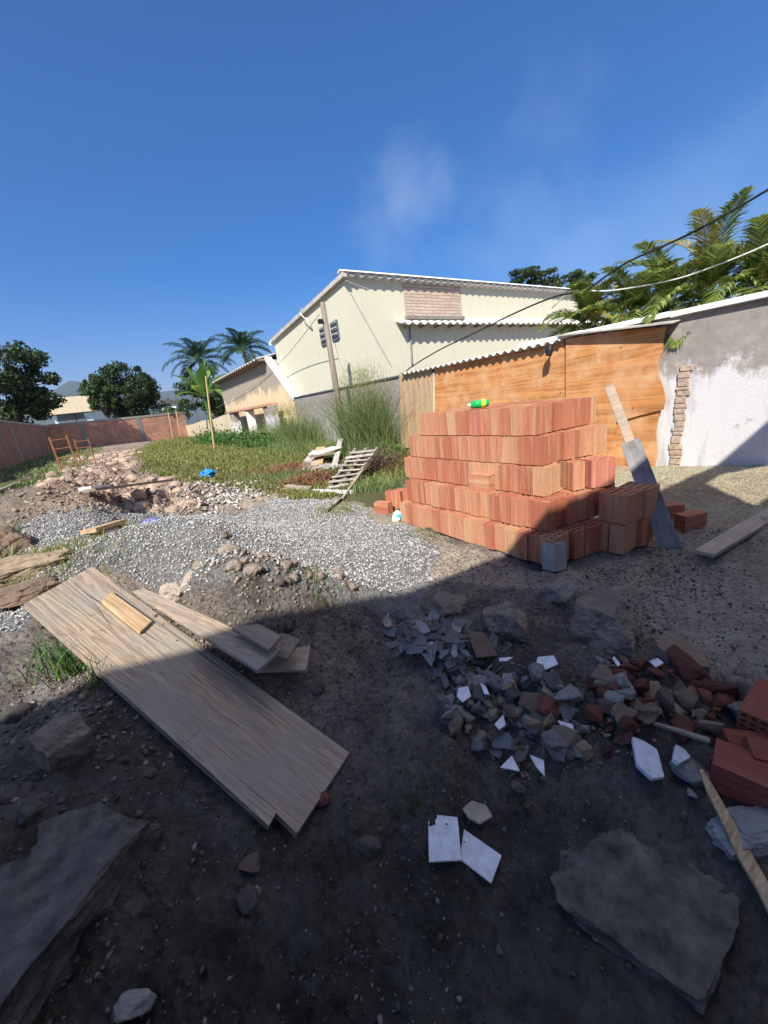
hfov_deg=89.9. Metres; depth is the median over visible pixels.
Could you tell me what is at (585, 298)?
feather palm
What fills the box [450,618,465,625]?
slate shard
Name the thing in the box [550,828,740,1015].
concrete slab
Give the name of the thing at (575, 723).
rubble stone
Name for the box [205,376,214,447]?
stake
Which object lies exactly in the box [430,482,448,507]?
clay block
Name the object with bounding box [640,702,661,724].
brick fragment
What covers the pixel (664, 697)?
stone
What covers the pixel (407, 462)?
clay block
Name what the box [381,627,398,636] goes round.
slate shard
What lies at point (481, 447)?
clay block
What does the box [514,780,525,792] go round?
pebble
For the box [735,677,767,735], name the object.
clay block
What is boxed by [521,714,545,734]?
rubble stone
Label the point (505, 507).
clay block
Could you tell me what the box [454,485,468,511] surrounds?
clay block
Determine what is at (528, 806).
pebble
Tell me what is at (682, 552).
sand grit
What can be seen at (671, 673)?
brick fragment
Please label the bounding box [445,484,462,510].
clay block
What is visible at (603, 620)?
rock
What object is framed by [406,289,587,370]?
wire
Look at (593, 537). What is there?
clay block
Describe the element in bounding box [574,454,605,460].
clay block
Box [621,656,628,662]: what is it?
brick fragment
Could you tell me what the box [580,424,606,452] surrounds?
clay block
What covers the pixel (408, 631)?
slate shard
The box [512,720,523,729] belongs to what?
rubble stone
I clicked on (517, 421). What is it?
clay block
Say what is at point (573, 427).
clay block
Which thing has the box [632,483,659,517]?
clay block
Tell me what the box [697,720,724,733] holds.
brick fragment
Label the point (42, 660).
grass tuft
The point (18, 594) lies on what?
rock
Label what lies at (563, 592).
rock
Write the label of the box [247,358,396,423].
seed heads
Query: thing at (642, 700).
brick fragment
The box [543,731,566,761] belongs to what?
rubble stone
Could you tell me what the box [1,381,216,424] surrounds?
mountains
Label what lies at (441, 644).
slate shard
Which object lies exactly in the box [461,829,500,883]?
white tile
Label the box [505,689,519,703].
rubble stone
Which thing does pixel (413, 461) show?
clay block
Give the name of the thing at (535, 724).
rubble stone
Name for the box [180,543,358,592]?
bank lumps
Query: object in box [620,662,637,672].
brick fragment
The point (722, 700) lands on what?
brick fragment
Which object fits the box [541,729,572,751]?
rubble stone
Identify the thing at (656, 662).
tile fragment
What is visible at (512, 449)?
clay block
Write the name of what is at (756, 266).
feather palm
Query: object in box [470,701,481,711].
rubble stone
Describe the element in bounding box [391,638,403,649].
slate shard
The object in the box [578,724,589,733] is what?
rubble stone
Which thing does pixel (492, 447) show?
clay block
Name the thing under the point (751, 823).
rock
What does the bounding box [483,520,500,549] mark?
clay block
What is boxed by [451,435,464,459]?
clay block
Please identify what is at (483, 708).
rubble stone
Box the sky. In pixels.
[0,0,767,399]
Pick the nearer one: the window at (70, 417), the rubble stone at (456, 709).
the rubble stone at (456, 709)
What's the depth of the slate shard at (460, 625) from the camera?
2.49 m
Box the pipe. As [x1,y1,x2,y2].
[313,489,353,493]
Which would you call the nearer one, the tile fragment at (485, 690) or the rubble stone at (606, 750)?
the rubble stone at (606, 750)
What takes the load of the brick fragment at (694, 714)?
on the ground at (534, 989)
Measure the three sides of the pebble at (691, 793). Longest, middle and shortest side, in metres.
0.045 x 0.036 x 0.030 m
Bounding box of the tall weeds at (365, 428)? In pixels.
[182,382,425,462]
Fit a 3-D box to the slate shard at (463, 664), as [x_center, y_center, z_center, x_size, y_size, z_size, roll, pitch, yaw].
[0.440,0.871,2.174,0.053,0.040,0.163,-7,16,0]
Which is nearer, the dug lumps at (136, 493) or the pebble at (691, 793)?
the pebble at (691, 793)
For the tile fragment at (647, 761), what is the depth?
1.53 m
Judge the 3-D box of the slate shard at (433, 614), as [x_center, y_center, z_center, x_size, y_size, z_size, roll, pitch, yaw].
[0.330,0.729,2.635,0.071,0.051,0.135,7,21,40]
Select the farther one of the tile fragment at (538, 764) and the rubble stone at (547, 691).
the rubble stone at (547, 691)
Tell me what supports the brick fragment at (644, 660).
on the ground at (534, 989)
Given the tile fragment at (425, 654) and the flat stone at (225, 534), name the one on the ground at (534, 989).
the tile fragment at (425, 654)
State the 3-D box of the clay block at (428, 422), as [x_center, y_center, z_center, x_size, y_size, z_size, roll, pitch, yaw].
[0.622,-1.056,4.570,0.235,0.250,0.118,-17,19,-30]
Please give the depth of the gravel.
4.02 m
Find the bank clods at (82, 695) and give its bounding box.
[0,547,371,802]
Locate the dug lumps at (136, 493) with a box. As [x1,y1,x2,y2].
[32,449,203,513]
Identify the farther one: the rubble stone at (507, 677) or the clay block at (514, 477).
the clay block at (514, 477)
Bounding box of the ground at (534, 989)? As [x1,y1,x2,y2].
[0,441,767,1023]
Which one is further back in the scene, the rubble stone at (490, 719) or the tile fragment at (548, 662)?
the tile fragment at (548, 662)
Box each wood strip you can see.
[653,722,710,743]
[699,769,767,912]
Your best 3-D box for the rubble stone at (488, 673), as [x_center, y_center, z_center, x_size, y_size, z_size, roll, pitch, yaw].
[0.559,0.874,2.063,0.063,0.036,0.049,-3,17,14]
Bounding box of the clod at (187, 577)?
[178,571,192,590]
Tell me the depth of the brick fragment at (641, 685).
1.80 m
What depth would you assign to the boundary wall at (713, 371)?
5.03 m
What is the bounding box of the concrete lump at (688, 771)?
[668,758,709,786]
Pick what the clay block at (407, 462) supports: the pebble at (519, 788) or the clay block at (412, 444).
the clay block at (412, 444)
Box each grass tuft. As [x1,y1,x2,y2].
[0,514,173,616]
[7,529,99,578]
[7,606,109,689]
[9,632,73,686]
[64,650,112,697]
[222,465,313,489]
[277,552,357,621]
[293,497,367,524]
[325,470,410,498]
[389,762,434,824]
[392,526,445,541]
[421,582,499,621]
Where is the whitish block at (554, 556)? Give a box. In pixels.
[542,541,566,571]
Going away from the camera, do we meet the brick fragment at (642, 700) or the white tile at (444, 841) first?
the white tile at (444, 841)
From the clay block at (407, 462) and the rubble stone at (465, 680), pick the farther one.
the clay block at (407, 462)
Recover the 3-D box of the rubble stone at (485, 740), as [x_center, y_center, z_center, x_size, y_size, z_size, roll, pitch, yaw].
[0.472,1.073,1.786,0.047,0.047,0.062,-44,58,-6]
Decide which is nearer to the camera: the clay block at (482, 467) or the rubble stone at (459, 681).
the rubble stone at (459, 681)
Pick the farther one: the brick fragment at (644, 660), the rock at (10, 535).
the rock at (10, 535)
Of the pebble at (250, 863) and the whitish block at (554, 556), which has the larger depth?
the whitish block at (554, 556)
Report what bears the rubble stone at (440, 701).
on the ground at (534, 989)
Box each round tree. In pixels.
[76,373,118,418]
[94,360,167,417]
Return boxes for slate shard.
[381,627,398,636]
[382,612,391,627]
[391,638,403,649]
[393,609,406,619]
[394,651,405,658]
[402,628,411,637]
[402,634,412,651]
[406,644,423,654]
[408,617,413,625]
[411,625,421,633]
[411,627,418,637]
[412,635,427,645]
[413,619,429,634]
[418,633,440,639]
[423,655,432,666]
[425,610,439,623]
[426,646,432,660]
[428,623,442,631]
[428,667,442,677]
[432,639,438,658]
[435,627,445,635]
[435,659,444,671]
[436,654,459,663]
[438,641,443,649]
[439,649,448,659]
[439,672,449,688]
[440,630,459,641]
[441,615,450,626]
[442,625,450,634]
[444,657,456,669]
[445,637,459,643]
[447,665,459,672]
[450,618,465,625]
[450,644,456,657]
[450,673,457,683]
[451,623,465,629]
[451,624,461,631]
[454,634,468,639]
[457,643,465,652]
[457,651,468,663]
[458,659,466,676]
[461,649,470,656]
[463,619,472,628]
[466,653,474,662]
[469,645,474,654]
[470,657,485,664]
[489,632,497,647]
[502,640,511,652]
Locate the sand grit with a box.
[399,467,767,645]
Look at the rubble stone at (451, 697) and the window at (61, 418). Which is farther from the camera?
the window at (61, 418)
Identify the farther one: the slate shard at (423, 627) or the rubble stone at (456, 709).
the slate shard at (423, 627)
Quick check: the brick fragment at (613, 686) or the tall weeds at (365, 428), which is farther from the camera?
the tall weeds at (365, 428)
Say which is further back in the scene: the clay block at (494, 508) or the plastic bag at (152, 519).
the plastic bag at (152, 519)
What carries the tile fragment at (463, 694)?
on the rubble stone at (458, 701)
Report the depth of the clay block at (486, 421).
3.83 m
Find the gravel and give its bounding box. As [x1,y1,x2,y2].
[0,497,439,632]
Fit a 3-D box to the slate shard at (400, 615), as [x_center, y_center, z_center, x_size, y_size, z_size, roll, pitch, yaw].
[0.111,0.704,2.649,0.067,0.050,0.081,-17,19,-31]
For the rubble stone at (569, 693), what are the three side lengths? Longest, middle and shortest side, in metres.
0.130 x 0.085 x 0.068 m
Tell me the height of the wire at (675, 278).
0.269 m
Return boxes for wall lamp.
[545,343,555,355]
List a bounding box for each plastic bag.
[141,517,159,523]
[200,468,215,477]
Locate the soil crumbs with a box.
[0,527,767,1023]
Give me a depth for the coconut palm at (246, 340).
39.55 m
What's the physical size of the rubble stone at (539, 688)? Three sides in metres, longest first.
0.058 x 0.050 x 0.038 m
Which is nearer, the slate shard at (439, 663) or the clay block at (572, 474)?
the slate shard at (439, 663)
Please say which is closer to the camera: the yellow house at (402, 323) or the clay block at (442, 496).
the clay block at (442, 496)
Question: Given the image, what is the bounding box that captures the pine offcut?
[102,592,151,633]
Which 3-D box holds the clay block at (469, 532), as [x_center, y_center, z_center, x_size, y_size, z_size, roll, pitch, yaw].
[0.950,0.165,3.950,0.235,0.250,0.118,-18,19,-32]
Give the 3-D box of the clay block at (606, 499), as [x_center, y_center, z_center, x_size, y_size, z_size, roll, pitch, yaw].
[2.003,-0.069,3.369,0.235,0.250,0.118,-17,19,-30]
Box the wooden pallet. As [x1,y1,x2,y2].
[326,447,378,489]
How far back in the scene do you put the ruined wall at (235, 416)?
19.99 m
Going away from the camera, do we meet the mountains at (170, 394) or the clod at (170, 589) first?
the clod at (170, 589)
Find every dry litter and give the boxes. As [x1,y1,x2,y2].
[213,460,342,479]
[229,465,365,494]
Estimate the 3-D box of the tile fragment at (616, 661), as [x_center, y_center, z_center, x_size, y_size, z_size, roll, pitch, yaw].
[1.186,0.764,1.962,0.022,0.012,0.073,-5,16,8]
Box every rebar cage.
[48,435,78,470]
[73,438,95,463]
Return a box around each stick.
[328,498,342,511]
[341,469,363,497]
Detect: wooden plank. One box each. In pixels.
[24,567,348,837]
[132,588,280,672]
[232,623,281,651]
[255,645,310,672]
[275,633,299,660]
[694,507,767,557]
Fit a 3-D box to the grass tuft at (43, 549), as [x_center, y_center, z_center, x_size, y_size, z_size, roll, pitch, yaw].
[-3.292,0.441,3.558,1.210,0.368,1.438,-17,19,-31]
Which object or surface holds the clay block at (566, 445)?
on the clay block at (572, 474)
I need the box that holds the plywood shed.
[399,319,680,466]
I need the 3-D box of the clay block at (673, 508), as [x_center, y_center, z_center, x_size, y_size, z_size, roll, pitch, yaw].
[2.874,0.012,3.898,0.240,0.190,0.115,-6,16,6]
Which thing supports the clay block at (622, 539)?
on the ground at (534, 989)
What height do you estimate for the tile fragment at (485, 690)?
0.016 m
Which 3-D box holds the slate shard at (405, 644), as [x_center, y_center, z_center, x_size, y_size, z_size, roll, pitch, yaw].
[0.137,0.794,2.328,0.084,0.041,0.116,-10,16,-9]
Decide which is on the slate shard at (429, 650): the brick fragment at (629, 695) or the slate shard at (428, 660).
the slate shard at (428, 660)
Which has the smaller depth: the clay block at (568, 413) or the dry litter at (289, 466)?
the clay block at (568, 413)
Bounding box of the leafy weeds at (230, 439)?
[179,420,409,487]
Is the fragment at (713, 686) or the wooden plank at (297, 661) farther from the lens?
the wooden plank at (297, 661)
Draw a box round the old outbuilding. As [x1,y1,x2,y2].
[212,353,298,436]
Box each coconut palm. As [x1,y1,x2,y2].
[162,333,236,417]
[215,327,271,365]
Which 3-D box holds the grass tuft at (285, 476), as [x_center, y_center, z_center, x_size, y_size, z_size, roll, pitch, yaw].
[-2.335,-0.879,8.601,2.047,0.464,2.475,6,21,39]
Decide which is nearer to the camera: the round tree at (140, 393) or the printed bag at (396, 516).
the printed bag at (396, 516)
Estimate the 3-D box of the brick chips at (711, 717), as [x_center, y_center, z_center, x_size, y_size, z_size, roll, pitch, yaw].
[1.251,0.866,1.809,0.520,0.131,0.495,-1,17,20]
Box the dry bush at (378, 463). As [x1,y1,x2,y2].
[328,434,409,477]
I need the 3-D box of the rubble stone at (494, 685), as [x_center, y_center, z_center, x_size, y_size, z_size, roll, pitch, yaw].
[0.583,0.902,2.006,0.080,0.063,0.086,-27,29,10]
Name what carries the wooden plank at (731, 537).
on the ground at (534, 989)
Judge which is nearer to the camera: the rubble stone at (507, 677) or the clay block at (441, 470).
the rubble stone at (507, 677)
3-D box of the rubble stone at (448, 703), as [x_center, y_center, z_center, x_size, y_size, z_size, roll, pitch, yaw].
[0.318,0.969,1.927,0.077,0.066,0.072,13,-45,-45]
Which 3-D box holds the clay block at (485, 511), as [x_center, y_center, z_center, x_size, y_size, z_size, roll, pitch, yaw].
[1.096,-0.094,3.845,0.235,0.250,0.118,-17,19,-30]
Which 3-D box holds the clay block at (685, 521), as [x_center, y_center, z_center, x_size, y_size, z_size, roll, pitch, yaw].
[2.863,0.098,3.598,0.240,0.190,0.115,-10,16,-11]
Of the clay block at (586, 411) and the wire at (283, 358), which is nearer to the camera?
the clay block at (586, 411)
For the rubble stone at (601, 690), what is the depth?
1.79 m
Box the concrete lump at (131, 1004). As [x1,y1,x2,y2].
[113,988,156,1023]
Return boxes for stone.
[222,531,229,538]
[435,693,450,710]
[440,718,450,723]
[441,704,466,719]
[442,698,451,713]
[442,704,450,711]
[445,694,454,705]
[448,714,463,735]
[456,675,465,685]
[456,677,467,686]
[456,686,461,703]
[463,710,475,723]
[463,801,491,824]
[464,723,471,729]
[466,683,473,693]
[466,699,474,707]
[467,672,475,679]
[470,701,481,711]
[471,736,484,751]
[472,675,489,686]
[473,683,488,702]
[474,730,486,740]
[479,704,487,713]
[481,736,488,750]
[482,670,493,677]
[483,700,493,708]
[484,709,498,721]
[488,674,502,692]
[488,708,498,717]
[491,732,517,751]
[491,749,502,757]
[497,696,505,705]
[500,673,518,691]
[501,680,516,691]
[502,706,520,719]
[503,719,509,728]
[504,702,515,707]
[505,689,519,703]
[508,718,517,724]
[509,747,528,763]
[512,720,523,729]
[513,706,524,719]
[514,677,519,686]
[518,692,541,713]
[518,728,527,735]
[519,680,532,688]
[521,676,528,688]
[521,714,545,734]
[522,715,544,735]
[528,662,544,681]
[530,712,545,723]
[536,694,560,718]
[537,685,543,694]
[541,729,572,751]
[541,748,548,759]
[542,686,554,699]
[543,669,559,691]
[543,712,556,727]
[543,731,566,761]
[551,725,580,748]
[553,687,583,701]
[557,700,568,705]
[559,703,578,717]
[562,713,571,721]
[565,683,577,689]
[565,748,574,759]
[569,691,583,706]
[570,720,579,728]
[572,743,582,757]
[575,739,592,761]
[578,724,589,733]
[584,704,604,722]
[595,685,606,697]
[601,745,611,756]
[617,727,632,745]
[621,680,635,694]
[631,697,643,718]
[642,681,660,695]
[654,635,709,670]
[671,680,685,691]
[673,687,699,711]
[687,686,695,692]
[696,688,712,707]
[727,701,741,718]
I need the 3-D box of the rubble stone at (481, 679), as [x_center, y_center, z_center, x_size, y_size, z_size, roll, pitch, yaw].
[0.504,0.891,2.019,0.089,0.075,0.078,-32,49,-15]
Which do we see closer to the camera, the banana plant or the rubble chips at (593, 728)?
the rubble chips at (593, 728)
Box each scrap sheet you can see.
[296,450,327,470]
[308,446,341,454]
[309,452,332,457]
[313,446,324,470]
[313,463,342,468]
[332,438,342,465]
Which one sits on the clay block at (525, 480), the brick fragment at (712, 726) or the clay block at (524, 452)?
the clay block at (524, 452)
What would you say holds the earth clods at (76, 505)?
on the ground at (534, 989)
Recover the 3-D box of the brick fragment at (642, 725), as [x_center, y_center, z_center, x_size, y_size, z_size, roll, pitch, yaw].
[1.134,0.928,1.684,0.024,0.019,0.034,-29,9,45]
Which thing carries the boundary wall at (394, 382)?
on the ground at (534, 989)
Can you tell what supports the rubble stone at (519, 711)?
on the ground at (534, 989)
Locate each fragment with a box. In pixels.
[422,653,436,661]
[457,686,470,702]
[480,683,489,694]
[495,715,504,729]
[499,657,512,661]
[500,756,519,771]
[530,755,544,776]
[537,656,557,669]
[558,721,573,728]
[586,677,592,688]
[590,684,595,691]
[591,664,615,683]
[592,677,612,685]
[595,656,605,663]
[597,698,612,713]
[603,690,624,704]
[604,725,614,732]
[605,683,621,690]
[611,653,622,663]
[611,669,629,676]
[612,656,620,666]
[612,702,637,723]
[613,668,633,684]
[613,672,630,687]
[614,690,635,699]
[618,715,638,733]
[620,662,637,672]
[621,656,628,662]
[629,658,643,667]
[629,702,658,722]
[631,737,663,780]
[633,677,649,693]
[638,698,646,703]
[639,656,647,668]
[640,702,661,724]
[640,705,655,715]
[640,722,646,727]
[643,695,654,702]
[647,666,663,677]
[650,658,663,667]
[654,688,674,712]
[666,645,710,684]
[668,669,674,676]
[669,701,688,716]
[669,716,696,744]
[671,745,690,765]
[686,679,698,687]
[692,710,698,716]
[695,709,707,717]
[696,692,704,708]
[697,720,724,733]
[699,678,740,699]
[701,705,710,711]
[712,693,734,709]
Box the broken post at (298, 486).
[284,484,311,490]
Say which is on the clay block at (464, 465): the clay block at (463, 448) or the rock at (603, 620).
the clay block at (463, 448)
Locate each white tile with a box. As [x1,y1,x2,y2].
[428,815,461,862]
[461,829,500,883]
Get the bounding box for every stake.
[168,412,173,437]
[176,410,180,435]
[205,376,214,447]
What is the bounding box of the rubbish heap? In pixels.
[146,477,294,519]
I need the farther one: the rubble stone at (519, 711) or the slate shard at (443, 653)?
the slate shard at (443, 653)
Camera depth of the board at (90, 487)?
5.35 m
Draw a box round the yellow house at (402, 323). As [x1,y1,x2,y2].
[269,269,605,411]
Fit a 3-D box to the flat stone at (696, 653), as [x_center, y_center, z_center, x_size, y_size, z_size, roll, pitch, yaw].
[1.532,0.734,1.967,0.219,0.083,0.236,-12,17,-17]
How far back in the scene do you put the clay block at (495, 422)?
3.73 m
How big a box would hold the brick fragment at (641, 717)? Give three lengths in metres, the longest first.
0.108 x 0.096 x 0.083 m
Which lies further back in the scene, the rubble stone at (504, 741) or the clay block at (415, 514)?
the clay block at (415, 514)
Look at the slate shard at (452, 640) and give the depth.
2.25 m
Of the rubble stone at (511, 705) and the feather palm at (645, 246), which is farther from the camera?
the feather palm at (645, 246)
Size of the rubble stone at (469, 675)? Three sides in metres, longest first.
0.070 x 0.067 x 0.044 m
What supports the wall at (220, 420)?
on the ground at (534, 989)
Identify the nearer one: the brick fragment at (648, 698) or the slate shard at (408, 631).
the brick fragment at (648, 698)
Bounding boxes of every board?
[0,481,20,491]
[78,484,110,490]
[79,519,127,534]
[83,479,173,492]
[605,384,682,548]
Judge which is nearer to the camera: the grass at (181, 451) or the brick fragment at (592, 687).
the brick fragment at (592, 687)
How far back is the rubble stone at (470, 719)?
1.88 m
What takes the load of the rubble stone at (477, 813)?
on the ground at (534, 989)
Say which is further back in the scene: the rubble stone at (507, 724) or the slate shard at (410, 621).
the slate shard at (410, 621)
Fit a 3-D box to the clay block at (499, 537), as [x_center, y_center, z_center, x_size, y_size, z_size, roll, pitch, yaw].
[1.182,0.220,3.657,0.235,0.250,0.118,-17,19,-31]
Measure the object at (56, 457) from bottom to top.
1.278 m
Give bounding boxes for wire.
[218,314,319,406]
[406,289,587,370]
[552,243,767,307]
[588,189,767,289]
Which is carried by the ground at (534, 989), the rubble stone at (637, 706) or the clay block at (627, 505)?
the rubble stone at (637, 706)
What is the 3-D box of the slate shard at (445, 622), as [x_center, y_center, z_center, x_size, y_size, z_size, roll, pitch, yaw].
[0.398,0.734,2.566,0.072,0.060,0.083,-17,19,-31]
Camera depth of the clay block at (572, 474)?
3.43 m
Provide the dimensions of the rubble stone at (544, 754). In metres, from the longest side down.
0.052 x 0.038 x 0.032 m
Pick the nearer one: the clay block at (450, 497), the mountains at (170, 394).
the clay block at (450, 497)
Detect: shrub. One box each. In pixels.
[154,407,193,419]
[172,381,205,421]
[184,364,221,397]
[200,387,225,418]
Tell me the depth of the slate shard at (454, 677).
2.11 m
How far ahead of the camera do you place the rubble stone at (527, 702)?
1.85 m
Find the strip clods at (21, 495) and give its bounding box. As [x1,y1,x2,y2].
[0,451,101,556]
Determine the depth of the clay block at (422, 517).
4.49 m
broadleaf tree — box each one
[0,339,67,423]
[508,265,561,285]
[547,269,599,287]
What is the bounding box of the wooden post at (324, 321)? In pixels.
[317,302,345,446]
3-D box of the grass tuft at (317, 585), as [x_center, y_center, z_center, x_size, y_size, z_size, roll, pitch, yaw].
[-0.402,0.496,2.527,0.564,0.512,0.428,2,19,30]
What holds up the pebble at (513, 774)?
on the ground at (534, 989)
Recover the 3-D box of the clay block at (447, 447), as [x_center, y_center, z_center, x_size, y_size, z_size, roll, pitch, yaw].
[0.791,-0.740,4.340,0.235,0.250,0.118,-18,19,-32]
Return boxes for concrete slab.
[0,802,163,1023]
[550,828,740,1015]
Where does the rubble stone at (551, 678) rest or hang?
on the ground at (534, 989)
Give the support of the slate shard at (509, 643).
on the rock at (505, 620)
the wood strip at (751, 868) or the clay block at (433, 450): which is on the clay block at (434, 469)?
the clay block at (433, 450)
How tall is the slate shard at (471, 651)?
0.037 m
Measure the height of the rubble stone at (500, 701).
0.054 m
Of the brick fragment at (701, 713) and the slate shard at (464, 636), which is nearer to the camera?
the brick fragment at (701, 713)
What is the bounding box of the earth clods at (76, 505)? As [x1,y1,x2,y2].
[12,445,200,515]
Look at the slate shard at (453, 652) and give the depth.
2.15 m
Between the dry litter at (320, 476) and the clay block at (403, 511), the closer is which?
the clay block at (403, 511)
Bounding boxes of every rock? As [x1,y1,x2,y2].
[0,526,32,557]
[0,549,72,587]
[0,574,59,608]
[25,712,96,772]
[427,591,468,620]
[483,601,529,643]
[544,579,576,606]
[569,587,639,657]
[705,805,767,860]
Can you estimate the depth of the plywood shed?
6.39 m
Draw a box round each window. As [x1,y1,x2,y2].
[56,414,67,422]
[66,413,76,422]
[74,413,85,421]
[319,326,325,345]
[329,319,339,341]
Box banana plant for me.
[173,359,225,431]
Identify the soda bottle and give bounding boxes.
[467,399,488,408]
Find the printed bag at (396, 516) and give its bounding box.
[392,510,401,521]
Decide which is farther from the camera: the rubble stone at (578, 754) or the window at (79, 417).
the window at (79, 417)
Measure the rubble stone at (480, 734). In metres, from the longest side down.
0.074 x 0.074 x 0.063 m
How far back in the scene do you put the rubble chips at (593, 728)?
1.71 m
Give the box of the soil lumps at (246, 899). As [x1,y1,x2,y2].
[0,566,487,1009]
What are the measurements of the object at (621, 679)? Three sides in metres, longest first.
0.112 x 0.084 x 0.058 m
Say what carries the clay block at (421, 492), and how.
on the clay block at (415, 514)
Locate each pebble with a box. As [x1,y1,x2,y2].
[239,851,259,873]
[256,885,260,895]
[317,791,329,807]
[510,770,515,777]
[511,780,518,790]
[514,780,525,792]
[524,802,532,810]
[687,788,698,798]
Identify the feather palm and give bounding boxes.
[536,277,642,357]
[561,236,696,335]
[596,239,743,331]
[601,184,767,349]
[671,213,767,308]
[728,245,767,284]
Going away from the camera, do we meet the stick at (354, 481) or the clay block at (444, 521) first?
the clay block at (444, 521)
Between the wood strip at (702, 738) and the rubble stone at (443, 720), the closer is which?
the wood strip at (702, 738)
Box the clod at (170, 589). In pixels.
[159,581,183,600]
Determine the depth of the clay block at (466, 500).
3.99 m
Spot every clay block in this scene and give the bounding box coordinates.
[374,500,392,513]
[385,490,402,508]
[395,488,406,500]
[399,500,412,522]
[404,456,414,477]
[405,478,418,500]
[405,501,417,524]
[409,434,419,456]
[410,457,419,477]
[411,479,427,502]
[412,503,424,525]
[415,435,425,456]
[416,457,425,478]
[417,480,434,503]
[417,504,431,527]
[418,411,438,434]
[421,435,432,457]
[424,458,433,479]
[425,411,442,434]
[425,480,439,504]
[425,506,437,529]
[428,435,440,457]
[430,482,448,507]
[431,411,446,434]
[431,458,442,480]
[432,508,446,532]
[436,435,447,457]
[437,458,448,481]
[438,483,453,508]
[439,410,457,434]
[440,509,455,534]
[442,435,455,459]
[445,459,454,482]
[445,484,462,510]
[447,409,467,434]
[447,511,463,537]
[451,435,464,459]
[452,460,465,484]
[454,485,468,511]
[455,409,472,434]
[455,513,471,540]
[458,435,472,460]
[460,460,473,485]
[462,488,470,513]
[464,408,483,434]
[464,515,481,543]
[468,435,482,460]
[468,461,481,473]
[468,472,495,493]
[469,491,481,516]
[471,408,488,434]
[474,517,490,545]
[476,435,492,461]
[478,462,493,472]
[480,490,500,517]
[481,407,500,434]
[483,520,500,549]
[486,435,499,462]
[488,462,502,489]
[489,490,512,521]
[490,406,512,434]
[495,522,511,551]
[498,436,508,462]
[498,463,512,490]
[499,405,524,435]
[499,492,520,523]
[504,525,524,555]
[507,435,524,463]
[510,405,531,435]
[510,464,523,492]
[510,494,533,526]
[515,526,535,559]
[518,433,544,464]
[519,465,537,494]
[524,403,551,434]
[524,495,549,527]
[528,528,555,562]
[530,433,558,465]
[532,463,559,496]
[535,495,563,531]
[540,529,568,564]
[541,401,563,430]
[544,400,572,428]
[547,430,573,459]
[551,491,577,524]
[556,459,584,490]
[556,524,584,559]
[559,398,581,426]
[560,488,587,520]
[561,426,584,429]
[563,397,590,424]
[568,396,595,422]
[569,426,597,456]
[570,518,592,525]
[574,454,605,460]
[574,519,604,555]
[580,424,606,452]
[580,487,598,518]
[583,456,615,487]
[596,520,612,550]
[597,484,614,510]
[598,487,627,521]
[609,520,637,554]
[613,488,643,524]
[619,481,641,488]
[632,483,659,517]
[636,515,652,546]
[665,502,684,518]
[674,509,707,532]
[710,738,767,807]
[717,727,767,748]
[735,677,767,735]
[741,734,767,761]
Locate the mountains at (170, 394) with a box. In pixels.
[121,384,222,416]
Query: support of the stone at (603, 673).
on the ground at (534, 989)
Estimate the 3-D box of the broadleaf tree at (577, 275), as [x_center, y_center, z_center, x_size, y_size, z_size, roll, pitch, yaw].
[18.495,-17.322,37.757,4.040,11.323,4.010,-17,19,-31]
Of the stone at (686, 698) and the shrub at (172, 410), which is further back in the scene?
the shrub at (172, 410)
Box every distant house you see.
[49,396,95,423]
[159,398,175,412]
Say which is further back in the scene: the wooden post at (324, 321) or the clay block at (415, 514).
the wooden post at (324, 321)
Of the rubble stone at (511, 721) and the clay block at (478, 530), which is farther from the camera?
the clay block at (478, 530)
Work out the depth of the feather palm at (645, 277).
6.18 m
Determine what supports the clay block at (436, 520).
on the ground at (534, 989)
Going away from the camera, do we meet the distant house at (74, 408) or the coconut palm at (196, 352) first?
the coconut palm at (196, 352)
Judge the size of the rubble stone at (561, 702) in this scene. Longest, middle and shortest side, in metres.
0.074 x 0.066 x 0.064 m
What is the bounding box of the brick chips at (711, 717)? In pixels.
[586,664,722,742]
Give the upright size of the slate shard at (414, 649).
0.039 m
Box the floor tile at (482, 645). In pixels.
[466,630,497,658]
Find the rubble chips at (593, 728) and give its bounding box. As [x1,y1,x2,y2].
[431,659,716,779]
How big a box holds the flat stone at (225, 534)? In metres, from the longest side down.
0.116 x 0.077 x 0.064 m
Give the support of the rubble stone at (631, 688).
on the ground at (534, 989)
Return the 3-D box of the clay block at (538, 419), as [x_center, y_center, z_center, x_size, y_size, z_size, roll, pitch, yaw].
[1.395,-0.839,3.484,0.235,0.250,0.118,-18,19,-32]
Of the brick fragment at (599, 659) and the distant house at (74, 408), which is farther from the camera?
the distant house at (74, 408)
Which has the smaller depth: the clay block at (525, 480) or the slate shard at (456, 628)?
the slate shard at (456, 628)
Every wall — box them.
[0,420,56,469]
[48,411,188,451]
[186,414,229,436]
[225,403,279,435]
[294,375,407,450]
[517,290,767,465]
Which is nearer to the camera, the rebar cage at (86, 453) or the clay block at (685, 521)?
the clay block at (685, 521)
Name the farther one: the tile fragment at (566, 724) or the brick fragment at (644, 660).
the brick fragment at (644, 660)
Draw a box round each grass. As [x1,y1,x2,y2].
[0,446,103,558]
[131,435,409,499]

